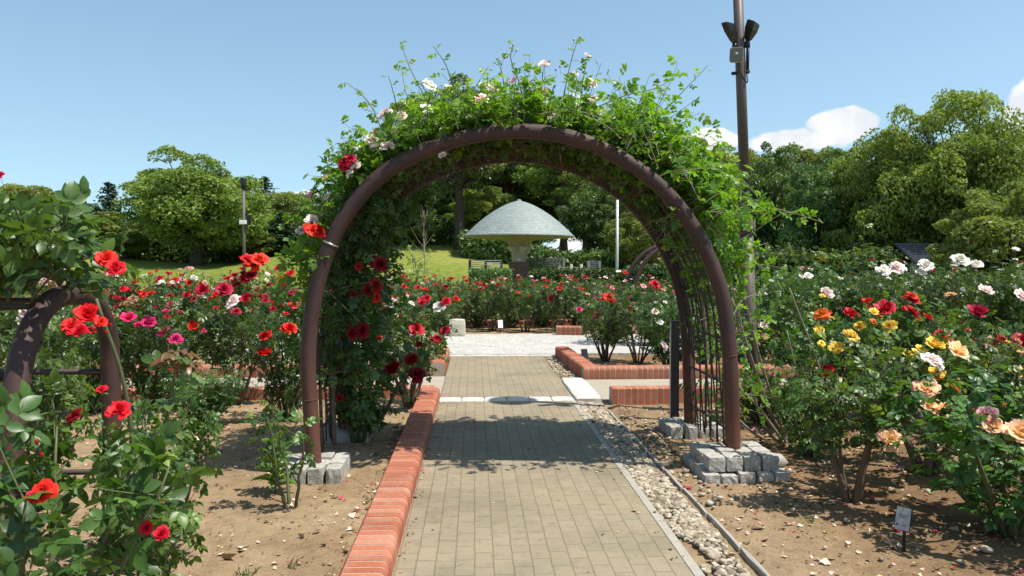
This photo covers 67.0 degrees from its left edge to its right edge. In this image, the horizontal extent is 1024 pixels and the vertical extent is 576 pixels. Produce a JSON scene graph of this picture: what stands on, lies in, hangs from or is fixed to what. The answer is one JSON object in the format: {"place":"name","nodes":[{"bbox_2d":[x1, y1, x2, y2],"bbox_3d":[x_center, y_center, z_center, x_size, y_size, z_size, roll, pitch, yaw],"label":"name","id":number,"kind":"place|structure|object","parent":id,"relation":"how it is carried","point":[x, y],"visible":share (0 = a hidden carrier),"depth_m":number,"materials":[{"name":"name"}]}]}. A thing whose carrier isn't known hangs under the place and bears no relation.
{"place":"outdoors","nodes":[
{"label":"outdoors","id":0,"kind":"place"},
{"bbox_2d":[11,325,736,335],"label":"bed soil","id":1,"kind":"structure","parent":0,"point":[532,330],"depth_m":18.82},
{"bbox_2d":[433,280,484,323],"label":"rose bush","id":2,"kind":"object","parent":1,"relation":"on","point":[471,308],"visible":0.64,"depth_m":18.09,"materials":[{"name":"green plant"}]},
{"bbox_2d":[471,279,519,330],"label":"rose bush","id":3,"kind":"object","parent":1,"relation":"on","point":[490,305],"visible":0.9,"depth_m":18.49,"materials":[{"name":"green plant"}]},
{"bbox_2d":[482,275,531,327],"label":"rose bush","id":4,"kind":"object","parent":1,"relation":"on","point":[515,320],"visible":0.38,"depth_m":19.60,"materials":[{"name":"green plant"}]},
{"bbox_2d":[497,278,552,331],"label":"rose bush","id":5,"kind":"object","parent":1,"relation":"on","point":[530,302],"visible":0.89,"depth_m":18.38,"materials":[{"name":"green plant"}]},
{"bbox_2d":[535,275,583,331],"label":"rose bush","id":6,"kind":"object","parent":1,"relation":"on","point":[555,308],"visible":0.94,"depth_m":18.21,"materials":[{"name":"green plant"}]},
{"bbox_2d":[1,334,772,356],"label":"plaza","id":7,"kind":"structure","parent":0,"point":[500,344],"depth_m":15.39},
{"bbox_2d":[39,244,785,319],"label":"lawn","id":8,"kind":"structure","parent":0,"point":[447,261],"depth_m":38.74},
{"bbox_2d":[1,183,76,205],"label":"tree","id":9,"kind":"object","parent":8,"relation":"on","point":[30,192],"visible":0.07,"depth_m":48.61,"materials":[{"name":"green plant"}]},
{"bbox_2d":[90,182,132,224],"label":"pine tree","id":10,"kind":"object","parent":8,"relation":"on","point":[106,203],"visible":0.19,"depth_m":54.34,"materials":[{"name":"green plant"}]},
{"bbox_2d":[79,211,148,256],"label":"tree","id":11,"kind":"object","parent":8,"relation":"on","point":[105,226],"visible":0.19,"depth_m":46.11,"materials":[{"name":"green plant"}]},
{"bbox_2d":[95,231,153,258],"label":"tree","id":12,"kind":"object","parent":8,"relation":"on","point":[135,243],"visible":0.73,"depth_m":43.95,"materials":[{"name":"green plant"}]},
{"bbox_2d":[109,144,275,265],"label":"tree","id":13,"kind":"object","parent":8,"relation":"on","point":[198,209],"visible":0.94,"depth_m":41.20,"materials":[{"name":"green plant"}]},
{"bbox_2d":[94,214,303,263],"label":"hedge","id":14,"kind":"object","parent":8,"relation":"on","point":[157,251],"visible":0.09,"depth_m":47.94,"materials":[{"name":"green plant"}]},
{"bbox_2d":[219,231,278,255],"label":"tree","id":15,"kind":"object","parent":8,"relation":"on","point":[253,244],"visible":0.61,"depth_m":45.22,"materials":[{"name":"green plant"}]},
{"bbox_2d":[248,213,305,255],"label":"pine tree","id":16,"kind":"object","parent":8,"relation":"on","point":[281,235],"visible":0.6,"depth_m":46.50,"materials":[{"name":"green plant"}]},
{"bbox_2d":[253,191,311,226],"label":"tree","id":17,"kind":"object","parent":8,"relation":"on","point":[284,198],"visible":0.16,"depth_m":51.71,"materials":[{"name":"green plant"}]},
{"bbox_2d":[295,209,466,250],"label":"hedge","id":18,"kind":"object","parent":8,"relation":"on","point":[444,236],"visible":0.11,"depth_m":47.02,"materials":[{"name":"green plant"}]},
{"bbox_2d":[404,173,469,215],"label":"tree","id":19,"kind":"object","parent":8,"relation":"on","point":[441,206],"visible":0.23,"depth_m":48.11,"materials":[{"name":"green plant"}]},
{"bbox_2d":[395,73,507,249],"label":"tree","id":20,"kind":"object","parent":8,"relation":"on","point":[437,186],"visible":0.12,"depth_m":42.43,"materials":[{"name":"green plant"}]},
{"bbox_2d":[443,185,515,231],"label":"tree","id":21,"kind":"object","parent":8,"relation":"on","point":[476,204],"visible":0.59,"depth_m":44.74,"materials":[{"name":"green plant"}]},
{"bbox_2d":[468,267,513,313],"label":"hedge","id":22,"kind":"object","parent":8,"relation":"on","point":[490,273],"visible":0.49,"depth_m":24.60,"materials":[{"name":"green plant"}]},
{"bbox_2d":[454,163,538,201],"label":"tree","id":23,"kind":"object","parent":8,"relation":"on","point":[505,179],"visible":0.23,"depth_m":51.11,"materials":[{"name":"green plant"}]},
{"bbox_2d":[464,199,573,306],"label":"mushroom pavilion","id":24,"kind":"structure","parent":8,"relation":"on","point":[518,226],"depth_m":26.96,"materials":[{"name":"concrete"}]},
{"bbox_2d":[511,153,605,251],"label":"tree","id":25,"kind":"object","parent":8,"relation":"on","point":[554,186],"visible":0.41,"depth_m":44.60,"materials":[{"name":"green plant"}]},
{"bbox_2d":[457,228,682,277],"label":"hedge","id":26,"kind":"object","parent":8,"relation":"on","point":[482,249],"visible":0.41,"depth_m":38.63,"materials":[{"name":"green plant"}]},
{"bbox_2d":[530,266,631,290],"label":"hedge","id":27,"kind":"object","parent":8,"relation":"on","point":[554,274],"visible":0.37,"depth_m":24.35,"materials":[{"name":"green plant"}]},
{"bbox_2d":[554,182,638,249],"bbox_3d":[4.578,-3.274,40.269,4.866,5.072,4.089,0,2,13],"label":"tree","id":28,"kind":"object","parent":8,"relation":"on","point":[590,217],"visible":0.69,"depth_m":39.33,"materials":[{"name":"green plant"}]},
{"bbox_2d":[603,211,674,264],"bbox_3d":[5.961,-1.797,35.998,3.532,3.661,4.328,0,2,-3],"label":"tree","id":29,"kind":"object","parent":8,"relation":"on","point":[629,241],"visible":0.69,"depth_m":35.46,"materials":[{"name":"green plant"}]},
{"bbox_2d":[623,263,668,295],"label":"hedge","id":30,"kind":"object","parent":8,"relation":"on","point":[659,271],"visible":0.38,"depth_m":24.11,"materials":[{"name":"green plant"}]},
{"bbox_2d":[749,141,829,255],"bbox_3d":[12.974,-3.235,36.538,4.546,7.203,5.410,1,2,37],"label":"tree","id":31,"kind":"object","parent":8,"relation":"on","point":[770,179],"visible":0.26,"depth_m":35.61,"materials":[{"name":"green plant"}]},
{"bbox_2d":[766,141,850,205],"bbox_3d":[15.695,-3.857,40.461,4.615,7.677,5.068,-1,2,-39],"label":"tree","id":32,"kind":"object","parent":8,"relation":"on","point":[807,155],"visible":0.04,"depth_m":39.96,"materials":[{"name":"green plant"}]},
{"bbox_2d":[775,146,878,254],"bbox_3d":[13.230,-2.513,31.629,4.288,6.790,5.102,1,2,28],"label":"tree","id":33,"kind":"object","parent":8,"relation":"on","point":[807,236],"visible":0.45,"depth_m":30.78,"materials":[{"name":"green plant"}]},
{"bbox_2d":[817,128,937,252],"bbox_3d":[14.382,-2.566,30.100,4.642,7.200,4.726,0,2,-3],"label":"tree","id":34,"kind":"object","parent":8,"relation":"on","point":[846,196],"visible":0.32,"depth_m":29.28,"materials":[{"name":"green plant"}]},
{"bbox_2d":[890,243,956,281],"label":"house","id":35,"kind":"structure","parent":8,"relation":"on","point":[918,253],"depth_m":26.48,"materials":[{"name":"paint"}]},
{"bbox_2d":[845,88,1023,252],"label":"tree","id":36,"kind":"object","parent":8,"relation":"on","point":[941,180],"visible":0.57,"depth_m":27.15,"materials":[{"name":"green plant"}]},
{"bbox_2d":[440,356,571,399],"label":"path","id":37,"kind":"structure","parent":0,"point":[501,376],"depth_m":10.78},
{"bbox_2d":[0,0,1023,252],"label":"sky","id":38,"kind":"structure","parent":0,"point":[88,88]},
{"bbox_2d":[3,321,1023,575],"bbox_3d":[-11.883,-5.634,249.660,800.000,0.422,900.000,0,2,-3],"label":"ground","id":39,"kind":"structure","parent":0,"point":[261,501],"depth_m":4.96,"materials":[{"name":"soil"}]},
{"bbox_2d":[0,278,93,438],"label":"rose bush","id":40,"kind":"object","parent":39,"relation":"on","point":[58,344],"visible":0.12,"depth_m":7.04,"materials":[{"name":"green plant"}]},
{"bbox_2d":[0,319,97,507],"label":"rose bush","id":41,"kind":"object","parent":39,"relation":"on","point":[65,393],"visible":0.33,"depth_m":4.75,"materials":[{"name":"green plant"}]},
{"bbox_2d":[0,285,122,556],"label":"rose hoop","id":42,"kind":"object","parent":39,"relation":"on","point":[43,308],"visible":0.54,"depth_m":3.42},
{"bbox_2d":[0,171,144,572],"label":"climbing rose","id":43,"kind":"object","parent":42,"relation":"attached to","point":[40,235],"visible":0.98,"depth_m":3.25,"materials":[{"name":"plant"}]},
{"bbox_2d":[41,290,141,412],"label":"rose bush","id":44,"kind":"object","parent":39,"relation":"on","point":[93,382],"visible":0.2,"depth_m":8.26,"materials":[{"name":"green plant"}]},
{"bbox_2d":[0,368,218,575],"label":"rose bush","id":45,"kind":"object","parent":39,"relation":"on","point":[23,525],"visible":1,"depth_m":2.92,"materials":[{"name":"green plant"}]},
{"bbox_2d":[104,270,182,364],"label":"rose bush","id":46,"kind":"object","parent":39,"relation":"on","point":[135,297],"visible":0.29,"depth_m":11.75,"materials":[{"name":"green plant"}]},
{"bbox_2d":[83,486,207,575],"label":"rose bush","id":47,"kind":"object","parent":39,"relation":"on","point":[161,562],"visible":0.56,"depth_m":3.41,"materials":[{"name":"green plant"}]},
{"bbox_2d":[76,375,225,562],"bbox_3d":[-1.927,0.986,4.136,0.709,1.106,0.666,1,2,20],"label":"rose bush","id":48,"kind":"object","parent":39,"relation":"on","point":[187,443],"visible":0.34,"depth_m":4.12,"materials":[{"name":"green plant"}]},
{"bbox_2d":[94,291,223,407],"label":"rose bush","id":49,"kind":"object","parent":39,"relation":"on","point":[170,322],"visible":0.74,"depth_m":8.37,"materials":[{"name":"green plant"}]},
{"bbox_2d":[124,346,205,574],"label":"rose bush","id":50,"kind":"object","parent":39,"relation":"on","point":[154,360],"visible":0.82,"depth_m":3.60,"materials":[{"name":"plant"}]},
{"bbox_2d":[139,270,221,353],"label":"rose bush","id":51,"kind":"object","parent":39,"relation":"on","point":[161,293],"visible":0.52,"depth_m":11.62,"materials":[{"name":"green plant"}]},
{"bbox_2d":[157,362,256,428],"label":"rose bush","id":52,"kind":"object","parent":39,"relation":"on","point":[213,403],"visible":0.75,"depth_m":7.45,"materials":[{"name":"green plant"}]},
{"bbox_2d":[173,272,264,363],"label":"rose bush","id":53,"kind":"object","parent":39,"relation":"on","point":[186,295],"visible":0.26,"depth_m":11.77,"materials":[{"name":"green plant"}]},
{"bbox_2d":[3,348,449,378],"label":"brick kerb","id":54,"kind":"structure","parent":39,"relation":"on","point":[440,365],"depth_m":10.94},
{"bbox_2d":[187,282,289,404],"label":"rose bush","id":55,"kind":"object","parent":39,"relation":"on","point":[227,354],"visible":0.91,"depth_m":8.54,"materials":[{"name":"green plant"}]},
{"bbox_2d":[208,253,289,362],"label":"rose bush","id":56,"kind":"object","parent":39,"relation":"on","point":[255,261],"visible":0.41,"depth_m":11.57,"materials":[{"name":"green plant"}]},
{"bbox_2d":[87,385,439,575],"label":"brick kerb","id":57,"kind":"structure","parent":39,"relation":"on","point":[374,550],"depth_m":4.99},
{"bbox_2d":[251,438,297,492],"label":"weed plant","id":58,"kind":"object","parent":39,"relation":"on","point":[271,477],"visible":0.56,"depth_m":5.36,"materials":[{"name":"green plant"}]},
{"bbox_2d":[243,400,322,507],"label":"rose bush","id":59,"kind":"object","parent":39,"relation":"on","point":[297,438],"visible":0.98,"depth_m":5.02,"materials":[{"name":"green plant"}]},
{"bbox_2d":[246,301,322,420],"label":"rose bush","id":60,"kind":"object","parent":39,"relation":"on","point":[266,351],"visible":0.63,"depth_m":7.80,"materials":[{"name":"green plant"}]},
{"bbox_2d":[255,264,325,359],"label":"rose bush","id":61,"kind":"object","parent":39,"relation":"on","point":[295,310],"visible":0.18,"depth_m":11.83,"materials":[{"name":"green plant"}]},
{"bbox_2d":[274,451,350,484],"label":"stone plinth","id":62,"kind":"structure","parent":39,"relation":"on","point":[331,468],"depth_m":5.65,"materials":[{"name":"stone"}]},
{"bbox_2d":[316,326,428,442],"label":"rose bush","id":63,"kind":"object","parent":39,"relation":"on","point":[371,417],"visible":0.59,"depth_m":6.85,"materials":[{"name":"green plant"}]},
{"bbox_2d":[375,299,452,408],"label":"rose bush","id":64,"kind":"object","parent":39,"relation":"on","point":[417,328],"visible":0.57,"depth_m":8.44,"materials":[{"name":"green plant"}]},
{"bbox_2d":[372,277,462,351],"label":"rose bush","id":65,"kind":"object","parent":39,"relation":"on","point":[441,304],"visible":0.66,"depth_m":11.79,"materials":[{"name":"green plant"}]},
{"bbox_2d":[439,396,573,401],"bbox_3d":[-0.062,1.338,9.136,1.589,0.069,0.304,0,2,-3],"label":"path band","id":66,"kind":"object","parent":39,"relation":"on","point":[469,399],"visible":0.59,"depth_m":9.10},
{"bbox_2d":[300,123,740,463],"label":"rose arch","id":67,"kind":"structure","parent":39,"relation":"on","point":[391,168],"depth_m":5.88,"materials":[{"name":"metal"}]},
{"bbox_2d":[254,36,700,451],"bbox_3d":[-0.260,-0.392,6.434,3.360,3.418,1.948,0,2,-3],"label":"climbing rose","id":68,"kind":"object","parent":67,"relation":"attached to","point":[372,148],"visible":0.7,"depth_m":5.92,"materials":[{"name":"plant"}]},
{"bbox_2d":[282,103,704,445],"bbox_3d":[-0.164,-0.083,6.638,3.380,2.782,1.740,0,2,-3],"label":"climbing rose","id":69,"kind":"object","parent":67,"relation":"attached to","point":[353,294],"visible":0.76,"depth_m":6.29,"materials":[{"name":"plant"}]},
{"bbox_2d":[479,55,823,443],"bbox_3d":[1.327,-0.184,6.342,2.202,3.388,2.751,1,2,25],"label":"climbing rose","id":70,"kind":"object","parent":67,"relation":"attached to","point":[709,204],"visible":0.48,"depth_m":6.11,"materials":[{"name":"plant"}]},
{"bbox_2d":[561,378,601,401],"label":"walkway slab","id":71,"kind":"structure","parent":39,"relation":"on","point":[580,389],"depth_m":9.59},
{"bbox_2d":[569,293,635,361],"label":"rose bush","id":72,"kind":"object","parent":39,"relation":"on","point":[605,334],"visible":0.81,"depth_m":12.86,"materials":[{"name":"green plant"}]},
{"bbox_2d":[571,400,704,575],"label":"path edging","id":73,"kind":"object","parent":39,"relation":"on","point":[689,561],"visible":0.75,"depth_m":5.10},
{"bbox_2d":[604,280,676,364],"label":"rose bush","id":74,"kind":"object","parent":39,"relation":"on","point":[624,329],"visible":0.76,"depth_m":12.52,"materials":[{"name":"green plant"}]},
{"bbox_2d":[624,282,677,344],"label":"rose bush","id":75,"kind":"object","parent":39,"relation":"on","point":[637,298],"visible":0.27,"depth_m":15.38,"materials":[{"name":"green plant"}]},
{"bbox_2d":[630,292,710,364],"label":"rose bush","id":76,"kind":"object","parent":39,"relation":"on","point":[659,346],"visible":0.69,"depth_m":11.81,"materials":[{"name":"green plant"}]},
{"bbox_2d":[669,320,679,418],"bbox_3d":[1.652,0.887,7.867,0.086,1.120,0.060,0,2,-3],"label":"info post","id":77,"kind":"object","parent":39,"relation":"on","point":[674,377],"visible":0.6,"depth_m":7.84,"materials":[{"name":"metal"}]},
{"bbox_2d":[599,401,770,575],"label":"edging strip","id":78,"kind":"object","parent":39,"relation":"on","point":[750,559],"visible":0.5,"depth_m":5.03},
{"bbox_2d":[658,417,724,439],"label":"stone plinth","id":79,"kind":"structure","parent":39,"relation":"on","point":[676,428],"depth_m":7.05,"materials":[{"name":"stone"}]},
{"bbox_2d":[682,441,790,483],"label":"stone plinth","id":80,"kind":"structure","parent":39,"relation":"on","point":[750,462],"depth_m":5.70,"materials":[{"name":"stone"}]},
{"bbox_2d":[721,0,759,415],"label":"lamp post","id":81,"kind":"object","parent":39,"relation":"on","point":[739,38],"visible":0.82,"depth_m":8.08,"materials":[{"name":"metal"}]},
{"bbox_2d":[714,285,777,362],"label":"rose bush","id":82,"kind":"object","parent":39,"relation":"on","point":[762,323],"visible":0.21,"depth_m":11.68,"materials":[{"name":"green plant"}]},
{"bbox_2d":[718,364,798,423],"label":"rose bush","id":83,"kind":"object","parent":39,"relation":"on","point":[749,405],"visible":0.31,"depth_m":7.71,"materials":[{"name":"green plant"}]},
{"bbox_2d":[555,346,962,379],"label":"brick kerb","id":84,"kind":"structure","parent":39,"relation":"on","point":[578,365],"depth_m":10.81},
{"bbox_2d":[609,385,911,404],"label":"brick kerb","id":85,"kind":"structure","parent":39,"relation":"on","point":[642,395],"depth_m":8.91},
{"bbox_2d":[546,356,993,575],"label":"gravel","id":86,"kind":"structure","parent":39,"relation":"on","point":[686,522],"depth_m":5.40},
{"bbox_2d":[739,272,817,363],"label":"rose bush","id":87,"kind":"object","parent":39,"relation":"on","point":[772,292],"visible":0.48,"depth_m":11.85,"materials":[{"name":"green plant"}]},
{"bbox_2d":[673,237,917,305],"bbox_3d":[10.100,-0.472,28.778,9.948,3.266,3.451,1,2,32],"label":"hedge","id":88,"kind":"object","parent":39,"relation":"on","point":[799,258],"visible":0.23,"depth_m":27.35,"materials":[{"name":"green plant"}]},
{"bbox_2d":[585,378,1020,400],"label":"side walkway","id":89,"kind":"structure","parent":39,"relation":"on","point":[600,387],"depth_m":10.35,"materials":[{"name":"concrete"}]},
{"bbox_2d":[770,262,846,344],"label":"rose bush","id":90,"kind":"object","parent":39,"relation":"on","point":[830,272],"visible":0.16,"depth_m":14.85,"materials":[{"name":"green plant"}]},
{"bbox_2d":[764,357,858,456],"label":"rose bush","id":91,"kind":"object","parent":39,"relation":"on","point":[793,419],"visible":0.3,"depth_m":6.43,"materials":[{"name":"green plant"}]},
{"bbox_2d":[780,256,861,358],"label":"rose bush","id":92,"kind":"object","parent":39,"relation":"on","point":[825,290],"visible":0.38,"depth_m":12.29,"materials":[{"name":"green plant"}]},
{"bbox_2d":[765,293,899,417],"bbox_3d":[3.103,0.763,7.465,1.171,1.392,1.232,0,2,-3],"label":"rose bush","id":93,"kind":"object","parent":39,"relation":"on","point":[823,314],"visible":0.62,"depth_m":7.21,"materials":[{"name":"green plant"}]},
{"bbox_2d":[781,326,924,502],"bbox_3d":[2.279,0.893,5.189,0.931,1.245,0.980,1,2,24],"label":"rose bush","id":94,"kind":"object","parent":39,"relation":"on","point":[823,416],"visible":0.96,"depth_m":5.07,"materials":[{"name":"green plant"}]},
{"bbox_2d":[822,223,906,326],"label":"rose bush","id":95,"kind":"object","parent":39,"relation":"on","point":[868,288],"visible":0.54,"depth_m":12.03,"materials":[{"name":"green plant"}]},
{"bbox_2d":[823,291,956,409],"bbox_3d":[3.701,0.735,7.845,1.287,1.434,1.322,0,2,-3],"label":"rose bush","id":96,"kind":"object","parent":39,"relation":"on","point":[884,307],"visible":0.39,"depth_m":7.46,"materials":[{"name":"green plant"}]},
{"bbox_2d":[862,249,936,356],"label":"rose bush","id":97,"kind":"object","parent":39,"relation":"on","point":[891,269],"visible":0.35,"depth_m":12.09,"materials":[{"name":"green plant"}]},
{"bbox_2d":[894,505,912,551],"bbox_3d":[2.171,1.400,4.293,0.052,0.367,0.085,-1,2,-41],"label":"name stake","id":98,"kind":"object","parent":39,"relation":"on","point":[903,519],"visible":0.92,"depth_m":4.29,"materials":[{"name":"white plastic"}]},
{"bbox_2d":[841,313,1023,476],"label":"rose bush","id":99,"kind":"object","parent":39,"relation":"on","point":[959,349],"visible":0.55,"depth_m":5.56,"materials":[{"name":"green plant"}]},
{"bbox_2d":[903,254,986,344],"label":"rose bush","id":100,"kind":"object","parent":39,"relation":"on","point":[925,265],"visible":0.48,"depth_m":12.00,"materials":[{"name":"green plant"}]},
{"bbox_2d":[875,356,1023,537],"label":"rose bush","id":101,"kind":"object","parent":39,"relation":"on","point":[984,426],"visible":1,"depth_m":4.55,"materials":[{"name":"green plant"}]},
{"bbox_2d":[895,288,1023,423],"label":"rose bush","id":102,"kind":"object","parent":39,"relation":"on","point":[978,310],"visible":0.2,"depth_m":7.55,"materials":[{"name":"green plant"}]},
{"bbox_2d":[925,178,1023,279],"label":"tree","id":103,"kind":"object","parent":39,"relation":"on","point":[987,223],"visible":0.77,"depth_m":21.48,"materials":[{"name":"green plant"}]},
{"bbox_2d":[934,236,1023,349],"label":"rose bush","id":104,"kind":"object","parent":39,"relation":"on","point":[965,261],"visible":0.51,"depth_m":12.38,"materials":[{"name":"green plant"}]},
{"bbox_2d":[943,316,1023,482],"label":"rose bush","id":105,"kind":"object","parent":39,"relation":"on","point":[1014,377],"visible":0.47,"depth_m":5.62,"materials":[{"name":"green plant"}]},
{"bbox_2d":[957,309,1023,443],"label":"rose bush","id":106,"kind":"object","parent":39,"relation":"on","point":[1019,328],"visible":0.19,"depth_m":6.96,"materials":[{"name":"green plant"}]},
{"bbox_2d":[974,242,1023,339],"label":"rose bush","id":107,"kind":"object","parent":39,"relation":"on","point":[1016,307],"visible":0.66,"depth_m":12.20,"materials":[{"name":"green plant"}]},
{"bbox_2d":[36,327,1023,575],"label":"leaf litter","id":108,"kind":"object","parent":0,"point":[825,561],"visible":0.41,"depth_m":5.13,"materials":[{"name":"brown plant"}]},
{"bbox_2d":[392,401,693,575],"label":"path","id":109,"kind":"structure","parent":0,"point":[532,520],"depth_m":5.08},
{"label":"far walkway","id":110,"kind":"structure","parent":0,"visible":0},
{"bbox_2d":[622,245,740,301],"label":"rose arch","id":111,"kind":"structure","parent":110,"relation":"on","point":[654,250],"depth_m":22.26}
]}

